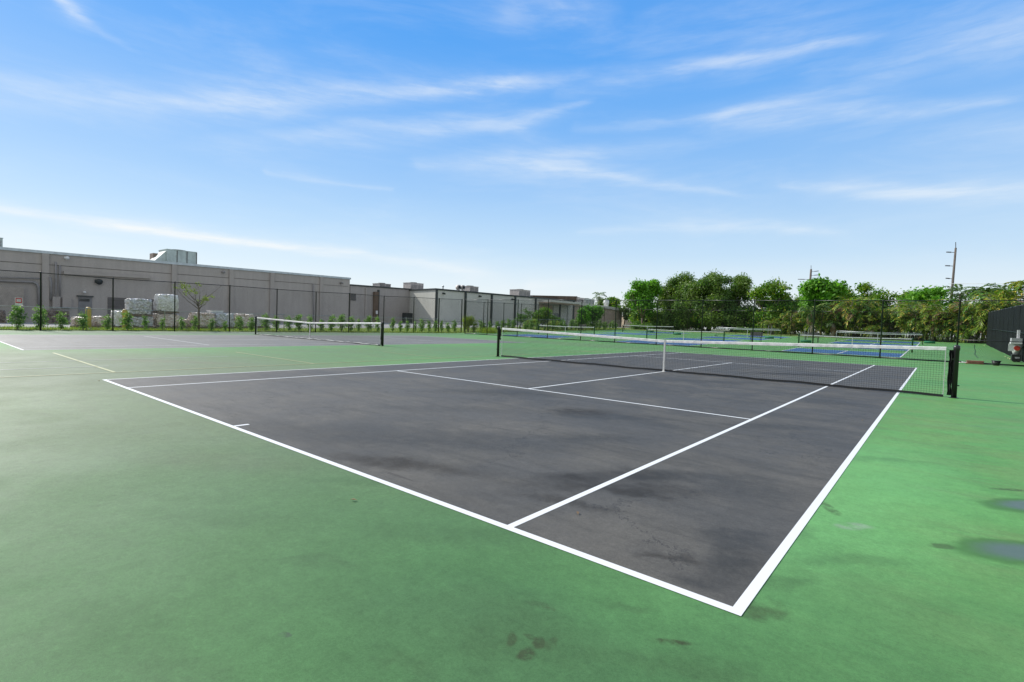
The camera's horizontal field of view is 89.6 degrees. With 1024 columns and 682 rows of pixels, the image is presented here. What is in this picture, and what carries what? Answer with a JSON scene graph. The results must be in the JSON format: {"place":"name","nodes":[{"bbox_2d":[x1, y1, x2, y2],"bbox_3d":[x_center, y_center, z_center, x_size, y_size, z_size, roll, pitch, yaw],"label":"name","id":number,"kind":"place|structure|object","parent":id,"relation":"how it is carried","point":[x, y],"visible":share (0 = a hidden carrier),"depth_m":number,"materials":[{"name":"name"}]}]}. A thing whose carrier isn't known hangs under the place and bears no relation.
{"place":"outdoors","nodes":[
{"label":"outdoors","id":0,"kind":"place"},
{"bbox_2d":[0,321,628,327],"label":"road","id":1,"kind":"structure","parent":0,"point":[68,325],"depth_m":50.90,"materials":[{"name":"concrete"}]},
{"bbox_2d":[43,310,69,323],"bbox_3d":[-35.605,-1.912,40.257,2.298,1.070,1.499,4,3,40],"label":"pallet load","id":2,"kind":"object","parent":1,"relation":"on","point":[52,314],"visible":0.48,"depth_m":39.43,"materials":[{"name":"grey stone"}]},
{"bbox_2d":[91,316,111,327],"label":"pallet load","id":3,"kind":"object","parent":1,"relation":"on","point":[96,319],"visible":0.3,"depth_m":34.22,"materials":[{"name":"grey stone"}]},
{"bbox_2d":[111,310,121,327],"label":"pallet load","id":4,"kind":"object","parent":1,"relation":"on","point":[117,317],"visible":0.44,"depth_m":34.57,"materials":[{"name":"white plastic"}]},
{"bbox_2d":[129,316,153,327],"bbox_3d":[-25.979,-1.327,35.945,1.196,0.860,1.554,4,3,40],"label":"pallet load","id":5,"kind":"object","parent":1,"relation":"on","point":[140,323],"visible":0.54,"depth_m":35.54,"materials":[{"name":"grey stone"}]},
{"bbox_2d":[124,298,151,315],"bbox_3d":[-25.995,-2.354,35.865,1.223,1.220,1.484,4,3,40],"label":"pallet load","id":6,"kind":"object","parent":5,"relation":"on","point":[146,304],"visible":0.68,"depth_m":35.45,"materials":[{"name":"white plastic"}]},
{"bbox_2d":[151,313,178,327],"bbox_3d":[-24.961,-1.476,37.160,1.194,1.092,1.589,4,3,40],"label":"pallet load","id":7,"kind":"object","parent":1,"relation":"on","point":[159,316],"visible":0.57,"depth_m":36.75,"materials":[{"name":"brown stone"}]},
{"bbox_2d":[153,294,178,312],"bbox_3d":[-24.901,-2.709,37.132,1.206,1.370,1.430,4,3,40],"label":"pallet load","id":8,"kind":"object","parent":7,"relation":"on","point":[162,300],"visible":0.79,"depth_m":36.68,"materials":[{"name":"white plastic"}]},
{"bbox_2d":[187,312,215,328],"bbox_3d":[-23.178,-1.561,38.514,1.257,1.236,1.737,4,3,40],"label":"pallet load","id":9,"kind":"object","parent":1,"relation":"on","point":[204,322],"visible":0.51,"depth_m":38.14,"materials":[{"name":"brown stone"}]},
{"bbox_2d":[214,313,234,327],"bbox_3d":[-22.360,-1.584,39.816,1.268,1.194,1.494,4,3,40],"label":"pallet load","id":10,"kind":"object","parent":1,"relation":"on","point":[232,323],"visible":0.51,"depth_m":39.40,"materials":[{"name":"grey stone"}]},
{"bbox_2d":[234,313,254,327],"bbox_3d":[-21.549,-1.627,41.262,1.271,1.174,1.652,4,3,40],"label":"pallet load","id":11,"kind":"object","parent":1,"relation":"on","point":[243,317],"visible":0.37,"depth_m":40.88,"materials":[{"name":"brown stone"}]},
{"bbox_2d":[532,307,552,324],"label":"broadleaf tree","id":12,"kind":"object","parent":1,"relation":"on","point":[544,309],"visible":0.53,"depth_m":71.29,"materials":[{"name":"green plant"}]},
{"bbox_2d":[0,325,643,332],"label":"lawn","id":13,"kind":"structure","parent":0,"point":[344,329],"depth_m":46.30,"materials":[{"name":"green plant"}]},
{"bbox_2d":[6,303,28,328],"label":"hedge shrub","id":14,"kind":"object","parent":13,"relation":"on","point":[19,315],"visible":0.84,"depth_m":27.34,"materials":[{"name":"green plant"}]},
{"bbox_2d":[30,305,48,329],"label":"hedge shrub","id":15,"kind":"object","parent":13,"relation":"on","point":[36,318],"visible":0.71,"depth_m":28.03,"materials":[{"name":"green plant"}]},
{"bbox_2d":[52,310,71,329],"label":"hedge shrub","id":16,"kind":"object","parent":13,"relation":"on","point":[59,320],"visible":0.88,"depth_m":28.74,"materials":[{"name":"green plant"}]},
{"bbox_2d":[76,312,89,328],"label":"hedge shrub","id":17,"kind":"object","parent":13,"relation":"on","point":[81,319],"visible":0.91,"depth_m":29.47,"materials":[{"name":"green plant"}]},
{"bbox_2d":[119,312,135,329],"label":"hedge shrub","id":18,"kind":"object","parent":13,"relation":"on","point":[127,318],"visible":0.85,"depth_m":31.15,"materials":[{"name":"green plant"}]},
{"bbox_2d":[171,281,220,329],"bbox_3d":[-21.374,-2.402,35.189,2.483,3.465,2.546,2,2,-10],"label":"young tree","id":19,"kind":"object","parent":13,"relation":"on","point":[198,308],"visible":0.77,"depth_m":35.23,"materials":[{"name":"green plant"}]},
{"bbox_2d":[0,270,462,332],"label":"chain link fence","id":20,"kind":"object","parent":13,"relation":"on","point":[284,315],"visible":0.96,"depth_m":32.88,"materials":[{"name":"black metal"}]},
{"bbox_2d":[0,305,618,330],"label":"wire fence","id":21,"kind":"object","parent":13,"relation":"on","point":[239,313],"visible":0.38,"depth_m":35.78,"materials":[{"name":"metal"}]},
{"bbox_2d":[462,315,477,330],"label":"bush","id":22,"kind":"object","parent":13,"relation":"on","point":[468,324],"visible":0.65,"depth_m":54.82,"materials":[{"name":"green plant"}]},
{"bbox_2d":[464,301,624,331],"bbox_3d":[6.318,-2.927,66.209,0.348,3.996,34.403,4,3,40],"label":"chain link fence","id":23,"kind":"object","parent":13,"relation":"on","point":[592,318],"visible":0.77,"depth_m":63.48,"materials":[{"name":"black metal"}]},
{"bbox_2d":[576,307,590,329],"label":"broadleaf tree","id":24,"kind":"object","parent":13,"relation":"on","point":[583,313],"visible":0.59,"depth_m":70.96,"materials":[{"name":"green plant"}]},
{"bbox_2d":[582,303,605,329],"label":"broadleaf tree","id":25,"kind":"object","parent":13,"relation":"on","point":[595,310],"visible":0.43,"depth_m":74.16,"materials":[{"name":"green plant"}]},
{"bbox_2d":[622,278,663,324],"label":"broadleaf tree","id":26,"kind":"object","parent":13,"relation":"on","point":[640,292],"visible":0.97,"depth_m":84.86,"materials":[{"name":"green plant"}]},
{"bbox_2d":[627,308,664,324],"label":"understory bush","id":27,"kind":"object","parent":13,"relation":"on","point":[647,319],"visible":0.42,"depth_m":88.87,"materials":[{"name":"green plant"}]},
{"bbox_2d":[31,327,984,339],"bbox_3d":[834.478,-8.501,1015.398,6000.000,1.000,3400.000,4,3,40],"label":"ground","id":28,"kind":"structure","parent":0,"point":[791,332],"depth_m":140.07,"materials":[{"name":"green plant"}]},
{"bbox_2d":[0,247,350,322],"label":"warehouse","id":29,"kind":"structure","parent":28,"relation":"on","point":[69,264],"depth_m":48.83,"materials":[{"name":"beige paint"}]},
{"bbox_2d":[0,286,23,321],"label":"dock door","id":30,"kind":"structure","parent":29,"relation":"in","point":[2,290],"depth_m":41.06,"materials":[{"name":"grey metal"}]},
{"bbox_2d":[78,297,91,316],"bbox_3d":[-37.333,-2.721,45.080,0.059,2.255,0.936,4,3,40],"label":"door","id":31,"kind":"structure","parent":29,"relation":"in","point":[82,299],"depth_m":44.98,"materials":[{"name":"paint"}]},
{"bbox_2d":[108,297,153,316],"bbox_3d":[-35.021,-2.808,47.871,0.047,2.297,4.091,4,3,40],"label":"rolling door","id":32,"kind":"structure","parent":29,"relation":"in","point":[120,305],"depth_m":46.86,"materials":[{"name":"grey metal"}]},
{"bbox_2d":[150,249,196,263],"bbox_3d":[-37.355,-8.864,56.522,3.240,2.274,3.992,4,3,40],"label":"rooftop unit","id":33,"kind":"object","parent":29,"relation":"on","point":[176,255],"visible":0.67,"depth_m":55.66,"materials":[{"name":"grey metal"}]},
{"bbox_2d":[349,284,412,322],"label":"annex","id":34,"kind":"object","parent":28,"relation":"on","point":[368,291],"visible":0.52,"depth_m":68.71,"materials":[{"name":"grey paint"}]},
{"bbox_2d":[409,288,580,325],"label":"pale building","id":35,"kind":"structure","parent":28,"relation":"on","point":[447,295],"depth_m":72.94,"materials":[{"name":"paint"}]},
{"bbox_2d":[403,282,423,288],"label":"rooftop unit","id":36,"kind":"object","parent":35,"relation":"on","point":[412,285],"visible":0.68,"depth_m":80.87,"materials":[{"name":"grey metal"}]},
{"bbox_2d":[509,289,530,295],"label":"rooftop unit","id":37,"kind":"object","parent":35,"relation":"on","point":[520,292],"visible":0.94,"depth_m":84.89,"materials":[{"name":"grey metal"}]},
{"bbox_2d":[530,295,576,301],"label":"roof screen","id":38,"kind":"object","parent":35,"relation":"on","point":[564,297],"visible":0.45,"depth_m":96.19,"materials":[{"name":"grey metal"}]},
{"bbox_2d":[574,302,621,326],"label":"tan building","id":39,"kind":"structure","parent":28,"relation":"on","point":[609,316],"depth_m":104.22,"materials":[{"name":"paint"}]},
{"bbox_2d":[603,296,622,314],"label":"broadleaf tree","id":40,"kind":"object","parent":28,"relation":"on","point":[612,300],"visible":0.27,"depth_m":146.73,"materials":[{"name":"green plant"}]},
{"bbox_2d":[618,300,634,320],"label":"broadleaf tree","id":41,"kind":"object","parent":28,"relation":"on","point":[629,311],"visible":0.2,"depth_m":106.39,"materials":[{"name":"green plant"}]},
{"bbox_2d":[945,242,956,338],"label":"utility pole","id":42,"kind":"object","parent":28,"relation":"on","point":[953,270],"visible":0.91,"depth_m":80.60,"materials":[{"name":"brown wood"}]},
{"bbox_2d":[964,292,1023,335],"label":"palm clump","id":43,"kind":"object","parent":28,"relation":"on","point":[995,308],"visible":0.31,"depth_m":51.20,"materials":[{"name":"green plant"}]},
{"bbox_2d":[0,330,1023,681],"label":"court apron","id":44,"kind":"object","parent":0,"point":[144,538],"visible":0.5,"depth_m":2.75,"materials":[{"name":"green paint"}]},
{"bbox_2d":[0,335,525,349],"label":"tennis court","id":45,"kind":"object","parent":44,"relation":"on","point":[40,342],"visible":1,"depth_m":22.81,"materials":[{"name":"grey concrete"}]},
{"bbox_2d":[0,336,510,349],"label":"court lines","id":46,"kind":"object","parent":45,"relation":"on","point":[205,344],"visible":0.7,"depth_m":20.29,"materials":[{"name":"white paint"}]},
{"bbox_2d":[254,316,383,345],"bbox_3d":[-10.806,-0.640,27.559,12.973,1.115,0.170,4,3,40],"label":"tennis net","id":47,"kind":"object","parent":45,"relation":"on","point":[381,335],"visible":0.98,"depth_m":26.75,"materials":[{"name":"fabric"}]},
{"bbox_2d":[14,350,616,376],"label":"practice lines","id":48,"kind":"object","parent":44,"relation":"on","point":[222,367],"visible":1,"depth_m":12.72,"materials":[{"name":"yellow paint"}]},
{"bbox_2d":[109,351,914,606],"bbox_3d":[4.399,0.886,14.957,10.950,0.001,23.750,4,3,40],"label":"tennis court","id":49,"kind":"object","parent":44,"relation":"on","point":[717,518],"visible":0.88,"depth_m":5.88,"materials":[{"name":"grey concrete"}]},
{"bbox_2d":[104,351,916,615],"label":"court lines","id":50,"kind":"object","parent":49,"relation":"on","point":[743,602],"visible":0.89,"depth_m":3.69,"materials":[{"name":"white paint"}]},
{"bbox_2d":[496,326,960,397],"bbox_3d":[4.418,0.331,14.937,12.973,1.115,0.170,4,3,40],"label":"tennis net","id":51,"kind":"object","parent":49,"relation":"on","point":[953,367],"visible":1,"depth_m":13.15,"materials":[{"name":"fabric"}]},
{"bbox_2d":[646,328,725,340],"bbox_3d":[14.646,-0.477,43.996,6.964,0.970,0.104,4,3,40],"label":"pickleball net","id":52,"kind":"object","parent":44,"relation":"on","point":[684,334],"visible":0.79,"depth_m":43.91,"materials":[{"name":"black fabric"}]},
{"bbox_2d":[465,299,1023,365],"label":"chain link fence","id":53,"kind":"object","parent":44,"relation":"on","point":[814,321],"visible":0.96,"depth_m":31.41,"materials":[{"name":"black metal"}]},
{"bbox_2d":[716,327,781,338],"bbox_3d":[25.694,-0.918,56.267,6.756,1.030,0.900,4,3,40],"label":"pickleball net","id":54,"kind":"object","parent":44,"relation":"on","point":[747,329],"visible":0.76,"depth_m":56.32,"materials":[{"name":"fabric"}]},
{"bbox_2d":[783,348,902,356],"bbox_3d":[21.112,0.715,32.905,6.100,0.091,4.570,4,3,40],"label":"pickleball court","id":55,"kind":"object","parent":44,"relation":"on","point":[836,351],"visible":0.6,"depth_m":32.74,"materials":[{"name":"blue paint"}]},
{"bbox_2d":[798,334,913,352],"bbox_3d":[23.950,0.116,36.282,6.964,0.970,0.104,4,3,40],"label":"pickleball net","id":56,"kind":"object","parent":44,"relation":"on","point":[852,338],"visible":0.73,"depth_m":36.20,"materials":[{"name":"black fabric"}]},
{"bbox_2d":[832,342,916,345],"bbox_3d":[31.812,0.282,45.464,6.100,0.091,4.570,4,3,40],"label":"pickleball court","id":57,"kind":"object","parent":44,"relation":"on","point":[871,343],"visible":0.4,"depth_m":45.59,"materials":[{"name":"blue paint"}]},
{"bbox_2d":[835,331,922,344],"bbox_3d":[34.651,-0.347,48.840,6.756,1.030,0.900,4,3,40],"label":"pickleball net","id":58,"kind":"object","parent":44,"relation":"on","point":[850,332],"visible":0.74,"depth_m":48.84,"materials":[{"name":"fabric"}]},
{"bbox_2d":[986,305,1023,361],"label":"windscreen fence","id":59,"kind":"object","parent":44,"relation":"on","point":[990,335],"visible":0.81,"depth_m":35.64,"materials":[{"name":"black fabric"}]},
{"bbox_2d":[0,0,1023,336],"label":"sky","id":60,"kind":"structure","parent":0,"point":[579,148],"materials":[{"name":"blue"}]},
{"bbox_2d":[636,329,984,343],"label":"lawn","id":61,"kind":"structure","parent":0,"point":[680,330],"depth_m":69.75,"materials":[{"name":"green plant"}]},
{"bbox_2d":[633,321,690,329],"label":"clipped hedge","id":62,"kind":"object","parent":61,"relation":"on","point":[659,324],"visible":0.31,"depth_m":84.58,"materials":[{"name":"green plant"}]},
{"bbox_2d":[655,311,693,329],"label":"understory bush","id":63,"kind":"object","parent":61,"relation":"on","point":[661,320],"visible":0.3,"depth_m":83.75,"materials":[{"name":"green plant"}]},
{"bbox_2d":[654,271,697,313],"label":"oak tree","id":64,"kind":"object","parent":61,"relation":"on","point":[672,286],"visible":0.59,"depth_m":87.02,"materials":[{"name":"green plant"}]},
{"bbox_2d":[671,293,736,330],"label":"oak tree","id":65,"kind":"object","parent":61,"relation":"on","point":[680,312],"visible":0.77,"depth_m":79.38,"materials":[{"name":"green plant"}]},
{"bbox_2d":[688,305,724,330],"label":"understory bush","id":66,"kind":"object","parent":61,"relation":"on","point":[696,325],"visible":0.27,"depth_m":79.55,"materials":[{"name":"green plant"}]},
{"bbox_2d":[677,268,739,330],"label":"oak tree","id":67,"kind":"object","parent":61,"relation":"on","point":[710,283],"visible":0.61,"depth_m":80.64,"materials":[{"name":"green plant"}]},
{"bbox_2d":[717,306,750,330],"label":"understory bush","id":68,"kind":"object","parent":61,"relation":"on","point":[743,319],"visible":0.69,"depth_m":76.85,"materials":[{"name":"green plant"}]},
{"bbox_2d":[721,272,754,330],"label":"oak tree","id":69,"kind":"object","parent":61,"relation":"on","point":[741,286],"visible":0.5,"depth_m":80.67,"materials":[{"name":"green plant"}]},
{"bbox_2d":[732,326,788,333],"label":"clipped hedge","id":70,"kind":"object","parent":61,"relation":"on","point":[737,329],"visible":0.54,"depth_m":73.66,"materials":[{"name":"green plant"}]},
{"bbox_2d":[745,304,782,328],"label":"understory bush","id":71,"kind":"object","parent":61,"relation":"on","point":[756,320],"visible":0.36,"depth_m":74.65,"materials":[{"name":"green plant"}]},
{"bbox_2d":[746,276,796,327],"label":"broadleaf tree","id":72,"kind":"object","parent":61,"relation":"on","point":[770,289],"visible":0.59,"depth_m":74.63,"materials":[{"name":"green plant"}]},
{"bbox_2d":[758,318,789,334],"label":"palm clump","id":73,"kind":"object","parent":61,"relation":"on","point":[776,323],"visible":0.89,"depth_m":68.56,"materials":[{"name":"green plant"}]},
{"bbox_2d":[624,309,949,341],"bbox_3d":[32.382,-2.354,66.499,39.685,3.222,0.080,4,3,40],"label":"chain link fence","id":74,"kind":"object","parent":61,"relation":"on","point":[791,321],"visible":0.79,"depth_m":64.35,"materials":[{"name":"black metal"}]},
{"bbox_2d":[778,311,806,334],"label":"palm clump","id":75,"kind":"object","parent":61,"relation":"on","point":[793,315],"visible":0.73,"depth_m":69.88,"materials":[{"name":"green plant"}]},
{"bbox_2d":[794,312,830,333],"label":"palm clump","id":76,"kind":"object","parent":61,"relation":"on","point":[817,319],"visible":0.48,"depth_m":64.34,"materials":[{"name":"green plant"}]},
{"bbox_2d":[798,302,830,331],"bbox_3d":[37.612,-2.628,64.160,3.843,4.360,3.445,4,3,40],"label":"palm tree","id":77,"kind":"object","parent":61,"relation":"on","point":[801,308],"visible":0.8,"depth_m":63.96,"materials":[{"name":"green plant"}]},
{"bbox_2d":[795,273,850,335],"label":"mango tree","id":78,"kind":"object","parent":61,"relation":"on","point":[819,289],"visible":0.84,"depth_m":65.89,"materials":[{"name":"green plant"}]},
{"bbox_2d":[822,319,844,335],"bbox_3d":[38.885,-1.484,62.289,2.106,2.353,2.210,2,2,-2],"label":"palm tree","id":79,"kind":"object","parent":61,"relation":"on","point":[833,328],"visible":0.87,"depth_m":62.18,"materials":[{"name":"green plant"}]},
{"bbox_2d":[816,301,860,336],"bbox_3d":[40.252,-2.673,64.490,5.807,4.842,6.332,2,2,-4],"label":"palm clump","id":80,"kind":"object","parent":61,"relation":"on","point":[840,328],"visible":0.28,"depth_m":63.67,"materials":[{"name":"green plant"}]},
{"bbox_2d":[821,296,885,336],"bbox_3d":[41.180,-2.917,62.482,7.562,5.173,6.238,0,3,-43],"label":"palm clump","id":81,"kind":"object","parent":61,"relation":"on","point":[855,309],"visible":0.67,"depth_m":61.07,"materials":[{"name":"green plant"}]},
{"bbox_2d":[842,281,882,334],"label":"broadleaf tree","id":82,"kind":"object","parent":61,"relation":"on","point":[862,288],"visible":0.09,"depth_m":75.15,"materials":[{"name":"green plant"}]},
{"bbox_2d":[840,307,887,336],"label":"palm clump","id":83,"kind":"object","parent":61,"relation":"on","point":[856,325],"visible":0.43,"depth_m":61.19,"materials":[{"name":"green plant"}]},
{"bbox_2d":[859,323,890,337],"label":"palm clump","id":84,"kind":"object","parent":61,"relation":"on","point":[872,327],"visible":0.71,"depth_m":58.82,"materials":[{"name":"green plant"}]},
{"bbox_2d":[861,287,892,335],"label":"broadleaf tree","id":85,"kind":"object","parent":61,"relation":"on","point":[878,294],"visible":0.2,"depth_m":71.70,"materials":[{"name":"green plant"}]},
{"bbox_2d":[858,307,902,337],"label":"palm clump","id":86,"kind":"object","parent":61,"relation":"on","point":[877,310],"visible":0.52,"depth_m":59.43,"materials":[{"name":"green plant"}]},
{"bbox_2d":[868,310,914,337],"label":"palm clump","id":87,"kind":"object","parent":61,"relation":"on","point":[887,327],"visible":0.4,"depth_m":58.81,"materials":[{"name":"green plant"}]},
{"bbox_2d":[885,288,919,336],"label":"broadleaf tree","id":88,"kind":"object","parent":61,"relation":"on","point":[895,295],"visible":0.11,"depth_m":70.45,"materials":[{"name":"green plant"}]},
{"bbox_2d":[880,308,928,339],"bbox_3d":[44.874,-1.846,57.706,4.646,3.619,5.279,2,2,7],"label":"palm clump","id":89,"kind":"object","parent":61,"relation":"on","point":[907,317],"visible":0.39,"depth_m":57.39,"materials":[{"name":"green plant"}]},
{"bbox_2d":[889,298,949,339],"bbox_3d":[47.352,-2.581,60.914,6.200,4.895,7.045,0,3,-44],"label":"palm clump","id":90,"kind":"object","parent":61,"relation":"on","point":[911,304],"visible":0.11,"depth_m":60.47,"materials":[{"name":"green plant"}]},
{"bbox_2d":[890,299,956,340],"bbox_3d":[45.528,-2.255,57.426,5.761,4.549,6.546,3,3,33],"label":"palm clump","id":91,"kind":"object","parent":61,"relation":"on","point":[932,306],"visible":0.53,"depth_m":56.52,"materials":[{"name":"green plant"}]},
{"bbox_2d":[896,285,956,338],"bbox_3d":[51.544,-3.551,63.987,6.481,6.788,6.086,4,3,40],"label":"broadleaf tree","id":92,"kind":"object","parent":61,"relation":"on","point":[936,293],"visible":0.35,"depth_m":63.20,"materials":[{"name":"green plant"}]},
{"bbox_2d":[918,324,946,340],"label":"palm clump","id":93,"kind":"object","parent":61,"relation":"on","point":[930,335],"visible":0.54,"depth_m":55.19,"materials":[{"name":"green plant"}]},
{"bbox_2d":[904,308,966,341],"bbox_3d":[45.638,-1.735,55.664,5.279,3.640,4.646,3,2,16],"label":"palm clump","id":94,"kind":"object","parent":61,"relation":"on","point":[929,323],"visible":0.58,"depth_m":55.08,"materials":[{"name":"green plant"}]},
{"bbox_2d":[924,307,977,341],"bbox_3d":[46.572,-1.730,54.735,5.689,4.133,5.217,2,2,5],"label":"palm clump","id":95,"kind":"object","parent":61,"relation":"on","point":[945,323],"visible":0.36,"depth_m":54.35,"materials":[{"name":"green plant"}]},
{"bbox_2d":[943,284,975,337],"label":"palm tree","id":96,"kind":"object","parent":61,"relation":"on","point":[961,295],"visible":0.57,"depth_m":67.70,"materials":[{"name":"green plant"}]},
{"bbox_2d":[927,298,995,342],"bbox_3d":[47.241,-1.995,54.408,6.098,4.831,6.649,3,2,18],"label":"palm clump","id":97,"kind":"object","parent":61,"relation":"on","point":[966,315],"visible":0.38,"depth_m":53.48,"materials":[{"name":"green plant"}]},
{"bbox_2d":[944,311,987,342],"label":"palm clump","id":98,"kind":"object","parent":61,"relation":"on","point":[969,326],"visible":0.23,"depth_m":53.03,"materials":[{"name":"green plant"}]},
{"bbox_2d":[951,322,986,342],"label":"palm clump","id":99,"kind":"object","parent":61,"relation":"on","point":[970,336],"visible":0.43,"depth_m":52.61,"materials":[{"name":"green plant"}]},
{"bbox_2d":[965,286,1003,341],"bbox_3d":[52.983,-2.955,57.836,3.559,6.278,3.547,2,2,3],"label":"palm tree","id":100,"kind":"object","parent":61,"relation":"on","point":[988,289],"visible":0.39,"depth_m":57.53,"materials":[{"name":"green plant"}]},
{"bbox_2d":[957,301,1015,343],"bbox_3d":[48.646,-1.864,52.184,6.457,4.417,5.326,1,3,-33],"label":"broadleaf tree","id":101,"kind":"object","parent":61,"relation":"on","point":[976,306],"visible":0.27,"depth_m":51.56,"materials":[{"name":"green plant"}]},
{"bbox_2d":[967,289,1023,305],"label":"palm clump","id":102,"kind":"object","parent":61,"relation":"on","point":[1005,294],"visible":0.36,"depth_m":54.28,"materials":[{"name":"green plant"}]},
{"bbox_2d":[1004,280,1023,296],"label":"palm tree","id":103,"kind":"object","parent":61,"relation":"on","point":[1018,286],"visible":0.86,"depth_m":54.42,"materials":[{"name":"green plant"}]},
{"bbox_2d":[1008,330,1023,361],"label":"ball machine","id":104,"kind":"object","parent":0,"point":[1013,344],"visible":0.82,"depth_m":27.44,"materials":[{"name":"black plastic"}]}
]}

